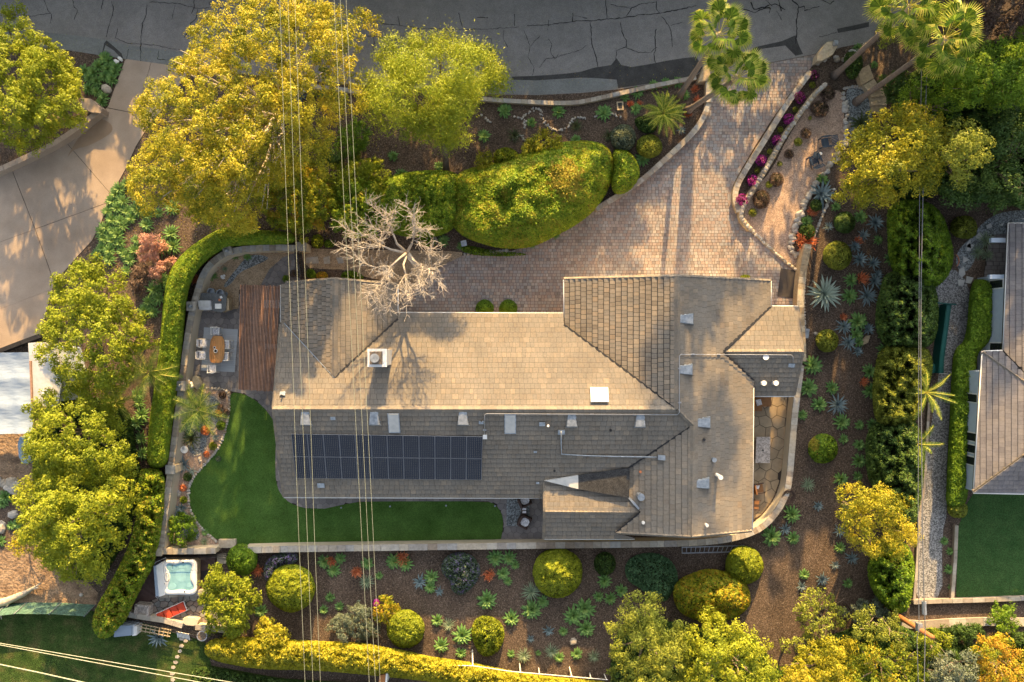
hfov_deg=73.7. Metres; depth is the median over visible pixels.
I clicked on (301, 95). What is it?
blue agave
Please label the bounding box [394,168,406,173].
agave
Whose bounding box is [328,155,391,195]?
shrub
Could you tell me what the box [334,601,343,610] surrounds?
agave
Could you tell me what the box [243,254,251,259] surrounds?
dracaena
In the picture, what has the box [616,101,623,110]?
drain box
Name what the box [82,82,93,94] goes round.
agave
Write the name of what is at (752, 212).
shrub
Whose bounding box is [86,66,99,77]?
agave
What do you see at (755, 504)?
lounge chair
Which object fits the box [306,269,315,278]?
shrub
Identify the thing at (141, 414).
dracaena
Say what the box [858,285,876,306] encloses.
agave
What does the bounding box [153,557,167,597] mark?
hot tub cover
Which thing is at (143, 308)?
dracaena
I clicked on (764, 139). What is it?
garden wall
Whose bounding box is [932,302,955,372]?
teal barrier
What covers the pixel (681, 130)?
blue agave
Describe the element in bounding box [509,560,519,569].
agave
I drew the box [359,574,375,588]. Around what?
aloe
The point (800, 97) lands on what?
shrub
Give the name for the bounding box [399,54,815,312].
paved driveway
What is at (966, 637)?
shrub
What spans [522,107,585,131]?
cobble edging
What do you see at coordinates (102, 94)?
agave
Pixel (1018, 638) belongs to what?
shrub
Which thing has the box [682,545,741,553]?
ladder
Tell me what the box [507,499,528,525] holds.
outdoor mat
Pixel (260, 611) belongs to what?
agave
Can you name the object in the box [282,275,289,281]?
shrub
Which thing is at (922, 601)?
cable splice
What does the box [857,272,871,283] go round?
firestick plant
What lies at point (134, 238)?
dracaena
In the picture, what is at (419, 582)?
blue agave
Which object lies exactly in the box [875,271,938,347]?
shrub
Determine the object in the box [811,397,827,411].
agave
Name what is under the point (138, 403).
dracaena
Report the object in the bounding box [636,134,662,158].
shrub
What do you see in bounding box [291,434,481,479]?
solar array
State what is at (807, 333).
grey box
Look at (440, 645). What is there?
agave
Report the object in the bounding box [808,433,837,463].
clipped ball
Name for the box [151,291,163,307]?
dracaena
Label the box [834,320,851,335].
agave
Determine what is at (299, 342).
overhead wire
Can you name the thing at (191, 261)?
hedge
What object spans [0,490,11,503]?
agave
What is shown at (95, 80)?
agave
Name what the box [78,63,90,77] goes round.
agave
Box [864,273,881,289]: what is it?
blue agave
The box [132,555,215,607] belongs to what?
timber deck
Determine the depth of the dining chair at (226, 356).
47.08 m
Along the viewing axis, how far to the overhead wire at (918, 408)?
41.58 m
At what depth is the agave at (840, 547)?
47.45 m
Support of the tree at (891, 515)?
on the ground at (814, 532)
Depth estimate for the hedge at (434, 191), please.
44.59 m
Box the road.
[0,0,921,94]
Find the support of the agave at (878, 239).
on the ground at (814, 532)
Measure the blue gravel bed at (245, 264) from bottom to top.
0.003 m
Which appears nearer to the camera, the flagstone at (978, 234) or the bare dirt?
the flagstone at (978, 234)
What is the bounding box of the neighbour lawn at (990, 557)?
[956,494,1023,596]
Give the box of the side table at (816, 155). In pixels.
[813,151,822,158]
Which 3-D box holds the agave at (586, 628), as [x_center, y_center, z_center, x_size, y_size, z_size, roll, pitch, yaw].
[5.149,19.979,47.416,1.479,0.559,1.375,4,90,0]
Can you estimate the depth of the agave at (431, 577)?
47.42 m
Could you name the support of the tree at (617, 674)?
on the ground at (814, 532)
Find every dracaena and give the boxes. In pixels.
[90,249,103,258]
[95,226,107,237]
[96,242,108,252]
[97,233,108,244]
[98,221,111,233]
[101,204,113,216]
[102,244,115,255]
[102,252,118,266]
[104,194,117,206]
[104,212,116,226]
[105,233,116,246]
[107,225,121,235]
[108,187,122,198]
[109,202,122,214]
[110,180,126,194]
[111,228,125,242]
[113,213,128,227]
[114,220,129,232]
[114,236,127,247]
[115,245,126,256]
[116,194,131,207]
[119,204,130,216]
[119,249,132,260]
[120,177,129,188]
[121,265,131,276]
[122,254,135,266]
[125,211,136,223]
[127,244,138,257]
[128,202,139,216]
[130,192,147,206]
[130,234,139,245]
[130,416,146,430]
[131,205,141,219]
[132,387,144,398]
[133,397,146,408]
[134,406,149,422]
[134,431,147,445]
[136,446,147,461]
[137,303,151,314]
[138,218,154,232]
[142,294,157,307]
[144,281,164,297]
[147,305,160,318]
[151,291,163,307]
[152,271,168,289]
[153,236,172,257]
[154,208,164,218]
[161,224,179,239]
[165,199,179,214]
[167,237,181,255]
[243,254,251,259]
[438,234,449,247]
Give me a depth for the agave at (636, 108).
47.47 m
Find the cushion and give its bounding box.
[755,399,761,405]
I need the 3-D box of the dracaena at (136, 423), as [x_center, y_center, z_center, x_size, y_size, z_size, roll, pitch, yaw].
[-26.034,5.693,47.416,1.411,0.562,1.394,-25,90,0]
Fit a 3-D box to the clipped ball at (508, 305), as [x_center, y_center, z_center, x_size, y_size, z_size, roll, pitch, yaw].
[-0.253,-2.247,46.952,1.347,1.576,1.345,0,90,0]
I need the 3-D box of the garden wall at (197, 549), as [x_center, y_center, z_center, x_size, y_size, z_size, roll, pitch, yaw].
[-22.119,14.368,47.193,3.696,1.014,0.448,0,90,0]
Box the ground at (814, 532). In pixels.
[0,0,1023,681]
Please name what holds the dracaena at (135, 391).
on the ground at (814, 532)
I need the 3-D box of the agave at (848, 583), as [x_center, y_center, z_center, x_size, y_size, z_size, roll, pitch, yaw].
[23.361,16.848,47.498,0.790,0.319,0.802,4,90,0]
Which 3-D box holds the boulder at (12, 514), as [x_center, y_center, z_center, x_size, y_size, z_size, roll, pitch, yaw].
[-34.732,12.086,47.470,0.711,0.306,0.586,0,90,0]
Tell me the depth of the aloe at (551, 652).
47.45 m
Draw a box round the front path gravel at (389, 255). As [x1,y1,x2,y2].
[302,248,461,300]
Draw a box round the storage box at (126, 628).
[114,620,141,636]
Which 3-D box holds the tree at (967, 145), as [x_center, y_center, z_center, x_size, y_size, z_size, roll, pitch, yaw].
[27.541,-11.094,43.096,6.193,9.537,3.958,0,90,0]
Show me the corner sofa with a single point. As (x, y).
(766, 401)
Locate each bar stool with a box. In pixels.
[207,288,216,293]
[216,289,227,295]
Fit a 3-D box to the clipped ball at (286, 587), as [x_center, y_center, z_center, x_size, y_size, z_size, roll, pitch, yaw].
[-15.362,17.203,46.098,3.688,3.284,3.779,0,90,0]
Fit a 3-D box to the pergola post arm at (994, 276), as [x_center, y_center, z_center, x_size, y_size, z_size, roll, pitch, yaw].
[32.221,-4.260,45.300,1.200,0.220,0.280,0,90,0]
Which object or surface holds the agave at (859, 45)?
on the ground at (814, 532)
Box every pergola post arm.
[987,275,1001,278]
[989,238,1005,242]
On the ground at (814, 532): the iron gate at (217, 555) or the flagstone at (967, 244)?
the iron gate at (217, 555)
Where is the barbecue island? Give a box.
[198,293,230,312]
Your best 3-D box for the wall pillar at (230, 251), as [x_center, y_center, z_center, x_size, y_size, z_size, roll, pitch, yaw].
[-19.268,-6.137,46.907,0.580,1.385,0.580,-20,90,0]
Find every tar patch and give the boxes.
[102,40,122,57]
[512,57,701,87]
[743,35,802,63]
[837,22,868,32]
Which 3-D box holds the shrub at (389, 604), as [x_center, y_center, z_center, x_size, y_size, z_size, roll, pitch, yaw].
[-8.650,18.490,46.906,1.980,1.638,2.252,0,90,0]
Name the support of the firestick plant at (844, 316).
on the ground at (814, 532)
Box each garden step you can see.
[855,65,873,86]
[861,79,879,91]
[868,88,884,98]
[869,96,886,105]
[870,105,886,113]
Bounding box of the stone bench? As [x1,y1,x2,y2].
[183,615,200,625]
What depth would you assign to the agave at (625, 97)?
47.45 m
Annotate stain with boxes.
[68,119,111,155]
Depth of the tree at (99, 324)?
42.03 m
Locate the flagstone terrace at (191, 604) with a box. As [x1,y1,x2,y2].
[133,596,221,625]
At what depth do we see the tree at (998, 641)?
43.49 m
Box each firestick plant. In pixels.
[192,274,198,286]
[252,564,263,576]
[324,556,334,564]
[350,565,361,577]
[395,551,407,566]
[482,569,494,581]
[691,85,699,91]
[792,232,819,250]
[807,207,818,216]
[840,313,846,320]
[854,235,862,244]
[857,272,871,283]
[859,377,870,386]
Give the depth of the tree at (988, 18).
40.95 m
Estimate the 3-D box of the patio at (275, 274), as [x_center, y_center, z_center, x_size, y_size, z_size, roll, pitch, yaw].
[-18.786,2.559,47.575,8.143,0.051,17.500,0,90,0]
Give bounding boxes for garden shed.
[28,342,85,406]
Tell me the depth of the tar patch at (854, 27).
47.58 m
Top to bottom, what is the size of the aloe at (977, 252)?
0.536 m
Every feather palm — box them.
[94,387,132,420]
[119,346,182,401]
[171,383,229,435]
[640,90,686,134]
[908,370,957,419]
[909,421,943,464]
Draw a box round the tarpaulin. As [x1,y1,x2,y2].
[18,436,32,462]
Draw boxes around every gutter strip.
[0,29,204,68]
[478,78,617,94]
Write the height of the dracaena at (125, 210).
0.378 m
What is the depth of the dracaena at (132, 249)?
47.44 m
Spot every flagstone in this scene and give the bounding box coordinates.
[958,267,964,277]
[958,280,964,285]
[966,238,970,250]
[966,276,972,283]
[975,232,983,239]
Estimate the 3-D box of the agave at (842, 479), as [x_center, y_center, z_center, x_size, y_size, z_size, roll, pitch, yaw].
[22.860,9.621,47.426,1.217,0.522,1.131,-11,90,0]
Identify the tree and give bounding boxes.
[0,0,88,157]
[4,532,39,560]
[9,464,144,589]
[20,387,138,490]
[32,251,161,399]
[123,0,383,234]
[170,136,303,239]
[329,189,450,321]
[356,17,523,170]
[604,590,691,681]
[677,605,779,681]
[768,665,785,681]
[779,634,807,655]
[779,635,861,681]
[792,586,849,648]
[830,99,955,212]
[834,480,924,563]
[843,640,930,681]
[849,603,911,653]
[875,20,897,48]
[896,75,962,118]
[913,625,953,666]
[921,26,1023,114]
[927,647,982,681]
[933,0,1023,50]
[938,94,1023,215]
[939,117,996,192]
[970,631,1023,681]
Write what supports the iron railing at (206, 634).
on the ground at (814, 532)
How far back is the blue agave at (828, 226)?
47.44 m
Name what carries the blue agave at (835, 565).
on the ground at (814, 532)
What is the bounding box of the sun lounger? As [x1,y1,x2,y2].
[156,599,188,617]
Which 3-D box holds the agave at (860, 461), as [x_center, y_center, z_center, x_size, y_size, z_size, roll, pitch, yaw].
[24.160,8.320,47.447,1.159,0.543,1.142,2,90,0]
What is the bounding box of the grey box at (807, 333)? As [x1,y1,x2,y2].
[805,328,809,337]
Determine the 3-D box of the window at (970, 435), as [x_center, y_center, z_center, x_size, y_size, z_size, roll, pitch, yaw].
[30.740,6.400,45.650,0.140,1.300,0.660,0,90,0]
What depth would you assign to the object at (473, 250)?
47.30 m
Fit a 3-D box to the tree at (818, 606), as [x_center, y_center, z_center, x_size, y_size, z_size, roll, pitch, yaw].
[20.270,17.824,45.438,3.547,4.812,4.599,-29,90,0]
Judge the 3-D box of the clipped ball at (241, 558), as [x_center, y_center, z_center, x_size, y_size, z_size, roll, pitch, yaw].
[-18.655,15.188,46.212,2.705,3.055,2.623,0,90,0]
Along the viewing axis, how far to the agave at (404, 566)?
47.41 m
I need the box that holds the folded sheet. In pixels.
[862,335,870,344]
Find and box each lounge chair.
[753,483,765,494]
[753,499,760,510]
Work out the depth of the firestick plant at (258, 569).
47.37 m
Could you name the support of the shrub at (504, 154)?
on the ground at (814, 532)
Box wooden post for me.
[379,673,388,681]
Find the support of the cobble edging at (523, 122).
on the ground at (814, 532)
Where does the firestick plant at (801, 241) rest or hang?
on the ground at (814, 532)
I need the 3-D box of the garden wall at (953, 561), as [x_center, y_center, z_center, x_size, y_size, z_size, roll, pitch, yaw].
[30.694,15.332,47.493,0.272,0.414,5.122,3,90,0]
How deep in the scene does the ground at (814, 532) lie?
47.60 m
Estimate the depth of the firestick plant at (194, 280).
47.35 m
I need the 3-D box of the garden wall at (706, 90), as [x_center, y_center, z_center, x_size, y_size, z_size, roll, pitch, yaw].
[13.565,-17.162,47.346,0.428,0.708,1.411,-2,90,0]
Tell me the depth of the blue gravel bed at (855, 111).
47.58 m
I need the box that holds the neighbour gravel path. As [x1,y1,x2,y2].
[916,270,968,597]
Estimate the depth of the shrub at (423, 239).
47.12 m
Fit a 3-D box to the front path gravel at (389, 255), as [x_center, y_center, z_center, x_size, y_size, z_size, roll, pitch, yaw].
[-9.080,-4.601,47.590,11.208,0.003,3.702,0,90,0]
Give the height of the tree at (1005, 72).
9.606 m
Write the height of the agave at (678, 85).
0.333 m
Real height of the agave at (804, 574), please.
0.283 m
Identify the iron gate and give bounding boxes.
[210,552,227,557]
[294,249,302,277]
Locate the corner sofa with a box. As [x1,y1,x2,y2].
[754,397,771,410]
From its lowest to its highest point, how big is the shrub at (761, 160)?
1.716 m
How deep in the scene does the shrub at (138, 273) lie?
46.72 m
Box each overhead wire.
[0,643,228,681]
[0,664,81,681]
[1,645,197,681]
[280,15,304,673]
[288,9,312,676]
[295,13,320,681]
[334,4,368,671]
[340,1,375,681]
[346,5,379,671]
[917,39,922,681]
[920,44,927,681]
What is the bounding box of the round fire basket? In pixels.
[197,630,208,640]
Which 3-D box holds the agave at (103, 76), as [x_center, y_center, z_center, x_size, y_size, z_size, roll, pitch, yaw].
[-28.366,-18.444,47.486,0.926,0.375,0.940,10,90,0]
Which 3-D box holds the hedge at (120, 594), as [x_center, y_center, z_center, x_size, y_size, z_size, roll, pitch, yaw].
[-26.150,14.713,45.544,6.362,4.391,12.148,0,90,0]
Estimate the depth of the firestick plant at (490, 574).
47.32 m
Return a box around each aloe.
[182,430,201,449]
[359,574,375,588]
[442,618,454,629]
[507,129,520,142]
[515,647,531,663]
[521,581,540,601]
[543,643,560,658]
[569,119,582,131]
[588,649,599,662]
[601,129,611,142]
[802,476,814,491]
[969,245,984,260]
[975,230,995,247]
[981,247,992,260]
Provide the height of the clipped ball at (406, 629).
3.006 m
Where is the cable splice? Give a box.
[921,600,926,614]
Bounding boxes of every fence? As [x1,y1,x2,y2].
[0,602,95,616]
[458,650,607,679]
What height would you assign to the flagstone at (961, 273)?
0.060 m
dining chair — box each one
[195,351,206,358]
[196,339,206,346]
[207,365,215,372]
[210,327,222,334]
[223,352,232,360]
[224,340,233,348]
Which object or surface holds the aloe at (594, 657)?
on the ground at (814, 532)
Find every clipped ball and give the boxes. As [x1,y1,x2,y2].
[226,543,257,574]
[266,564,315,612]
[387,609,424,647]
[475,299,493,311]
[499,299,517,311]
[532,548,581,597]
[673,569,750,622]
[725,545,763,583]
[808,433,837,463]
[815,329,838,352]
[823,240,851,269]
[834,211,855,232]
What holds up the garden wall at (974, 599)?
on the ground at (814, 532)
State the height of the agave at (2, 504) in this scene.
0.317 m
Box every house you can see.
[271,274,804,539]
[965,219,1023,494]
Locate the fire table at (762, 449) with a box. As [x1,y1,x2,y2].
[755,437,769,462]
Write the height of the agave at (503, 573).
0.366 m
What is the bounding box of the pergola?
[239,284,279,391]
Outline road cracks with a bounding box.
[16,0,836,90]
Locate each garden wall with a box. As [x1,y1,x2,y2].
[0,113,103,176]
[0,334,43,352]
[128,609,184,627]
[158,245,299,549]
[160,588,205,597]
[164,544,220,553]
[195,622,226,632]
[248,365,803,552]
[275,82,361,94]
[478,76,696,105]
[595,102,711,211]
[704,82,711,103]
[731,70,811,213]
[737,82,826,230]
[749,229,796,270]
[793,243,811,360]
[900,617,1023,628]
[911,595,1023,603]
[912,402,930,599]
[949,524,958,598]
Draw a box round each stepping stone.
[306,257,318,263]
[323,256,329,263]
[336,257,343,263]
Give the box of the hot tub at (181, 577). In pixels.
[163,557,200,594]
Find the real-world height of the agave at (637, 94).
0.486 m
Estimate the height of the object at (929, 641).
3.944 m
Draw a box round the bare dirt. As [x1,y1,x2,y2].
[0,549,97,604]
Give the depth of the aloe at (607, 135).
47.47 m
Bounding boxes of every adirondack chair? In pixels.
[806,152,824,169]
[818,134,838,148]
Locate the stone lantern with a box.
[461,240,466,246]
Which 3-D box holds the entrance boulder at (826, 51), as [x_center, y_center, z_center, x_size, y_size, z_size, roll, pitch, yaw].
[21.605,-19.832,47.200,0.843,0.800,1.859,37,90,0]
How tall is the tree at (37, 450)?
7.730 m
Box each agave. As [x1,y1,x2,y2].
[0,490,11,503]
[0,501,8,508]
[0,534,6,547]
[7,520,14,529]
[12,518,21,528]
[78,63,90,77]
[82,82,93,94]
[83,73,91,83]
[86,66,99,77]
[90,75,102,87]
[91,58,102,72]
[91,86,101,97]
[96,96,108,106]
[98,50,111,63]
[99,71,107,81]
[99,91,110,102]
[102,55,113,65]
[102,63,111,74]
[105,73,118,86]
[109,60,122,73]
[109,68,120,75]
[147,630,167,646]
[175,503,187,512]
[180,456,189,472]
[201,529,208,535]
[211,434,218,440]
[255,604,267,616]
[296,92,306,101]
[316,554,331,568]
[319,605,327,614]
[325,592,334,602]
[327,563,341,577]
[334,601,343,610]
[335,552,345,564]
[360,557,373,569]
[375,572,382,579]
[386,553,399,568]
[387,150,398,160]
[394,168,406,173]
[399,556,414,571]
[413,573,426,589]
[424,570,439,583]
[424,582,435,593]
[431,614,442,626]
[433,636,449,652]
[434,161,442,169]
[434,587,443,596]
[451,623,471,644]
[455,648,466,658]
[476,589,496,609]
[478,128,491,142]
[486,549,502,567]
[497,103,512,118]
[497,567,509,579]
[501,549,516,565]
[502,608,518,626]
[503,577,512,585]
[507,649,514,657]
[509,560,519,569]
[521,600,541,618]
[525,118,536,127]
[527,636,534,642]
[537,595,548,608]
[542,625,553,636]
[551,105,565,118]
[553,652,564,661]
[558,626,567,635]
[562,603,583,625]
[570,134,581,140]
[571,647,582,659]
[575,598,596,619]
[576,618,595,637]
[593,591,603,601]
[594,104,612,122]
[597,575,612,588]
[603,592,616,604]
[615,583,627,596]
[620,94,629,101]
[630,102,640,115]
[631,85,643,99]
[635,153,649,166]
[649,79,657,90]
[661,77,671,88]
[674,76,682,88]
[676,126,685,134]
[683,90,689,99]
[761,524,780,546]
[779,522,790,534]
[783,505,801,523]
[785,531,799,544]
[796,580,806,590]
[798,409,807,419]
[798,568,809,579]
[800,214,812,225]
[801,378,817,397]
[802,355,822,374]
[806,276,841,311]
[810,180,834,208]
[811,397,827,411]
[814,501,823,511]
[816,174,828,184]
[816,572,828,585]
[823,221,833,231]
[825,381,838,394]
[827,394,847,414]
[831,201,840,210]
[832,473,848,486]
[832,562,839,568]
[833,412,850,430]
[833,524,843,537]
[833,541,845,552]
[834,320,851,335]
[838,433,848,444]
[839,334,856,350]
[841,287,857,305]
[842,577,852,588]
[843,273,856,286]
[845,552,858,563]
[847,311,867,329]
[848,327,863,341]
[849,111,870,131]
[849,241,861,252]
[851,453,865,467]
[852,251,867,266]
[852,346,863,356]
[852,439,864,450]
[852,471,862,480]
[853,43,862,50]
[854,210,867,223]
[854,229,870,241]
[854,420,863,429]
[855,337,863,346]
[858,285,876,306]
[861,381,872,399]
[862,323,875,333]
[862,363,874,378]
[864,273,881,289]
[865,418,876,428]
[866,214,884,232]
[866,255,879,270]
[871,61,877,68]
[873,234,882,245]
[873,269,883,277]
[875,343,885,353]
[884,253,889,265]
[940,536,948,545]
[943,564,952,573]
[946,547,952,554]
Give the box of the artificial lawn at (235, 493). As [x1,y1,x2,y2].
[189,393,502,544]
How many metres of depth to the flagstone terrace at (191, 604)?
47.55 m
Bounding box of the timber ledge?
[226,298,231,309]
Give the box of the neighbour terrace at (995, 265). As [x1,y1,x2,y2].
[984,233,1005,276]
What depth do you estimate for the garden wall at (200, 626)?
47.09 m
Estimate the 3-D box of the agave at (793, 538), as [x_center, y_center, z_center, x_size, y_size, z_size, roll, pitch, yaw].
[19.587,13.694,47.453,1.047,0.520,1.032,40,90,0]
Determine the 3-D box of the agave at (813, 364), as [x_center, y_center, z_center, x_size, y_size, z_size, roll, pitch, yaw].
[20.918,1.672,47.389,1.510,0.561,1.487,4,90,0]
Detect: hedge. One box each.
[91,468,165,638]
[147,228,295,467]
[204,637,603,681]
[375,170,457,237]
[454,140,613,248]
[611,149,639,193]
[946,279,993,507]
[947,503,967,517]
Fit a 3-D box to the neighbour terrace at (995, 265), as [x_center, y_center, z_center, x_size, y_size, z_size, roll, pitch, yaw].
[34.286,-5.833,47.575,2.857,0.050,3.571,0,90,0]
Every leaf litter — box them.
[32,397,140,580]
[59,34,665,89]
[107,105,381,300]
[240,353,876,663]
[384,85,696,175]
[432,97,771,303]
[813,201,886,339]
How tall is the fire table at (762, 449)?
0.490 m
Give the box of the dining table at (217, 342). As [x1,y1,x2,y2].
[209,336,224,362]
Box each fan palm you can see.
[674,0,754,100]
[683,46,772,114]
[830,0,944,79]
[852,0,984,105]
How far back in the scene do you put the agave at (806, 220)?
47.40 m
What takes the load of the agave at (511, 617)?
on the ground at (814, 532)
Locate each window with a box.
[965,455,973,465]
[966,392,976,403]
[966,443,974,453]
[967,431,975,441]
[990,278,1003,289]
[990,342,1001,349]
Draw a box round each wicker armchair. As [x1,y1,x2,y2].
[517,499,531,508]
[517,514,531,529]
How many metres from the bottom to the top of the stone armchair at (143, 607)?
0.670 m
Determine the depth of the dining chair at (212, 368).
47.08 m
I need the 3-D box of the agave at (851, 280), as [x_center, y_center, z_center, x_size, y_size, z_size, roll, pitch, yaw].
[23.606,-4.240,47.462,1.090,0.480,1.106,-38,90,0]
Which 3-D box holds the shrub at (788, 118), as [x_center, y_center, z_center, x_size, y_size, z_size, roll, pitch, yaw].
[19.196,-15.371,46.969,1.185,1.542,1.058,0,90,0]
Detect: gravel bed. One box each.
[175,508,199,540]
[185,394,221,454]
[224,255,267,286]
[846,88,872,140]
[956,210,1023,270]
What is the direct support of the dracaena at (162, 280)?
on the ground at (814, 532)
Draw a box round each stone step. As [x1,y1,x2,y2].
[217,558,226,563]
[218,539,236,547]
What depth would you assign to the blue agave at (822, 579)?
47.42 m
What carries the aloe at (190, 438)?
on the planter gravel at (194, 461)
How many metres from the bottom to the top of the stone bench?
0.480 m
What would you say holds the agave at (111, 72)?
on the ground at (814, 532)
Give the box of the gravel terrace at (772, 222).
[744,90,843,265]
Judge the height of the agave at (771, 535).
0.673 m
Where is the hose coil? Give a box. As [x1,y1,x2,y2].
[782,489,795,503]
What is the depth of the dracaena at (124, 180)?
47.42 m
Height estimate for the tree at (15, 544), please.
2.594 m
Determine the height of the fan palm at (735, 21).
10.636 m
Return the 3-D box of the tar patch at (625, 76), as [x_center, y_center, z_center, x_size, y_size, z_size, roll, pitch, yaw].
[6.667,-18.714,47.583,13.333,0.003,2.190,0,90,0]
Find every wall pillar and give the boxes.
[156,547,163,555]
[165,462,182,473]
[175,381,193,390]
[187,302,203,310]
[223,246,234,255]
[297,242,310,252]
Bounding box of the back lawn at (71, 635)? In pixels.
[0,603,278,681]
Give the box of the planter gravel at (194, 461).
[171,389,230,544]
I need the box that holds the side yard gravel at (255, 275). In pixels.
[209,252,292,309]
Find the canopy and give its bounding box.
[0,352,32,433]
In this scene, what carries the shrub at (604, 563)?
on the ground at (814, 532)
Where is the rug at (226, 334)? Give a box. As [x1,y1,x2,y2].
[201,327,237,371]
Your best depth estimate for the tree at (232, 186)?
43.99 m
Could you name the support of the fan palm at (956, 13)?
on the blue gravel bed at (855, 111)
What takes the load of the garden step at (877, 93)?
on the ground at (814, 532)
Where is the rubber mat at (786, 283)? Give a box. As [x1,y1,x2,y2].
[777,268,795,297]
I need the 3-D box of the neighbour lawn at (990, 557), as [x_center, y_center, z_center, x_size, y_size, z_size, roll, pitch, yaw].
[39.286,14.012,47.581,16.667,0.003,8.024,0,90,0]
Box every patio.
[193,253,300,501]
[285,498,542,538]
[753,397,786,518]
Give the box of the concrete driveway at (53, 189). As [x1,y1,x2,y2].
[0,59,188,347]
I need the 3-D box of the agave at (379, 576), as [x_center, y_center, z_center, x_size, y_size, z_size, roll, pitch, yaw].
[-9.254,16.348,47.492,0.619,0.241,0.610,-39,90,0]
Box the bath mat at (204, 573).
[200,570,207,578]
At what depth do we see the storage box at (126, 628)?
46.60 m
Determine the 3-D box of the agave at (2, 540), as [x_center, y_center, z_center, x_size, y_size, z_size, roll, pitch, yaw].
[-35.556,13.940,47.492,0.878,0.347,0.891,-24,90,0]
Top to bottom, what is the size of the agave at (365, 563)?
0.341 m
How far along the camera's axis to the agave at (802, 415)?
47.45 m
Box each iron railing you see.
[124,618,180,632]
[155,554,213,559]
[189,629,223,638]
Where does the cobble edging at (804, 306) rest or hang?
on the ground at (814, 532)
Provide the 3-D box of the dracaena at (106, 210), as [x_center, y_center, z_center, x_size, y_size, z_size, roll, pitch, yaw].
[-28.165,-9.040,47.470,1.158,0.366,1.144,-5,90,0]
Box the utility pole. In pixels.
[883,606,934,639]
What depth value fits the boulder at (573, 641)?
47.43 m
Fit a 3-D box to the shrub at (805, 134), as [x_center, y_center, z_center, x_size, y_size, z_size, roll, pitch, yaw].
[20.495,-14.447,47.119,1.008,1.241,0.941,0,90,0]
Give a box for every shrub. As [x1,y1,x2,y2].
[127,261,148,294]
[135,232,168,263]
[147,256,176,285]
[167,511,198,547]
[180,484,186,491]
[180,496,186,503]
[183,472,191,480]
[190,666,333,681]
[197,562,262,639]
[200,426,209,434]
[208,442,216,449]
[216,421,225,429]
[218,391,226,398]
[223,409,229,415]
[253,616,290,652]
[254,155,344,244]
[263,552,297,580]
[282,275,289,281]
[290,270,296,276]
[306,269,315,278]
[311,234,323,247]
[316,143,345,167]
[316,271,327,277]
[323,600,382,644]
[324,239,334,247]
[327,170,389,238]
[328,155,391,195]
[333,116,372,163]
[341,270,363,278]
[372,594,400,627]
[372,598,379,606]
[418,237,436,246]
[441,552,480,594]
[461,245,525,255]
[471,615,504,655]
[472,150,493,169]
[493,147,517,162]
[521,126,563,155]
[594,552,615,574]
[610,124,635,150]
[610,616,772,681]
[625,552,677,600]
[634,116,656,133]
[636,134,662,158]
[736,193,748,205]
[747,174,757,185]
[748,208,756,216]
[752,190,769,208]
[755,154,766,165]
[765,181,772,187]
[769,172,783,186]
[771,135,780,144]
[783,113,793,124]
[784,149,793,158]
[790,618,1023,681]
[794,91,805,103]
[794,138,802,145]
[799,223,815,239]
[800,127,811,138]
[810,100,828,117]
[810,199,821,211]
[811,70,818,79]
[820,85,834,100]
[842,597,891,627]
[843,51,862,79]
[865,422,925,536]
[867,542,914,612]
[872,345,932,425]
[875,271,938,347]
[876,70,917,111]
[885,199,953,286]
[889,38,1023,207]
[937,621,988,648]
[949,215,976,238]
[984,600,1021,634]
[1003,632,1023,649]
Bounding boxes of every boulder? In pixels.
[0,520,5,533]
[8,510,18,518]
[101,84,111,93]
[192,375,203,388]
[570,638,576,644]
[696,65,709,84]
[812,41,836,65]
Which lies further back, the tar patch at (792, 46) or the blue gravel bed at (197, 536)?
the tar patch at (792, 46)
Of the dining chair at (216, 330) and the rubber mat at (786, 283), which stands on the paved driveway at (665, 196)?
the rubber mat at (786, 283)
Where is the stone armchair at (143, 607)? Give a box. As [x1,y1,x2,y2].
[134,601,153,616]
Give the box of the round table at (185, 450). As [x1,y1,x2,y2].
[180,446,187,452]
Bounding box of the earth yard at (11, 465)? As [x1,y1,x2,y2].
[0,423,36,491]
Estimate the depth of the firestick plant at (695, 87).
47.41 m
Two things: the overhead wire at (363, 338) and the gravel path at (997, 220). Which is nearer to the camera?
the overhead wire at (363, 338)
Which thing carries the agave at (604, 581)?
on the ground at (814, 532)
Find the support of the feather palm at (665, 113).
on the ground at (814, 532)
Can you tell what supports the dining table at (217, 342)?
on the rug at (226, 334)
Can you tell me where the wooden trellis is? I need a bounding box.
[139,624,170,636]
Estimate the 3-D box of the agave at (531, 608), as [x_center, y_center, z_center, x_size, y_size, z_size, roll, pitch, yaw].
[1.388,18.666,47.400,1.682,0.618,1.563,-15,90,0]
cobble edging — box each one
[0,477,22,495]
[186,386,230,542]
[189,392,223,456]
[464,249,508,255]
[513,116,527,128]
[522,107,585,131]
[787,180,819,258]
[803,275,806,327]
[811,188,835,241]
[817,43,865,65]
[820,143,847,176]
[840,91,850,144]
[843,85,863,90]
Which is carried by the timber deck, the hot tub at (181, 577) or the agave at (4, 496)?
the hot tub at (181, 577)
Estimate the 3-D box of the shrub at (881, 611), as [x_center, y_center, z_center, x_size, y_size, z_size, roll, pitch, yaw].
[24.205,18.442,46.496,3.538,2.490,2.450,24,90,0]
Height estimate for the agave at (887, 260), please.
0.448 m
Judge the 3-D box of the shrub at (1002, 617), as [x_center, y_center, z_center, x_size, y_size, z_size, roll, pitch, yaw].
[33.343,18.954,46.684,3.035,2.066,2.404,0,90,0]
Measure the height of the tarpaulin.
0.500 m
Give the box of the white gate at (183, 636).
[177,632,191,639]
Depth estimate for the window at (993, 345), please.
45.71 m

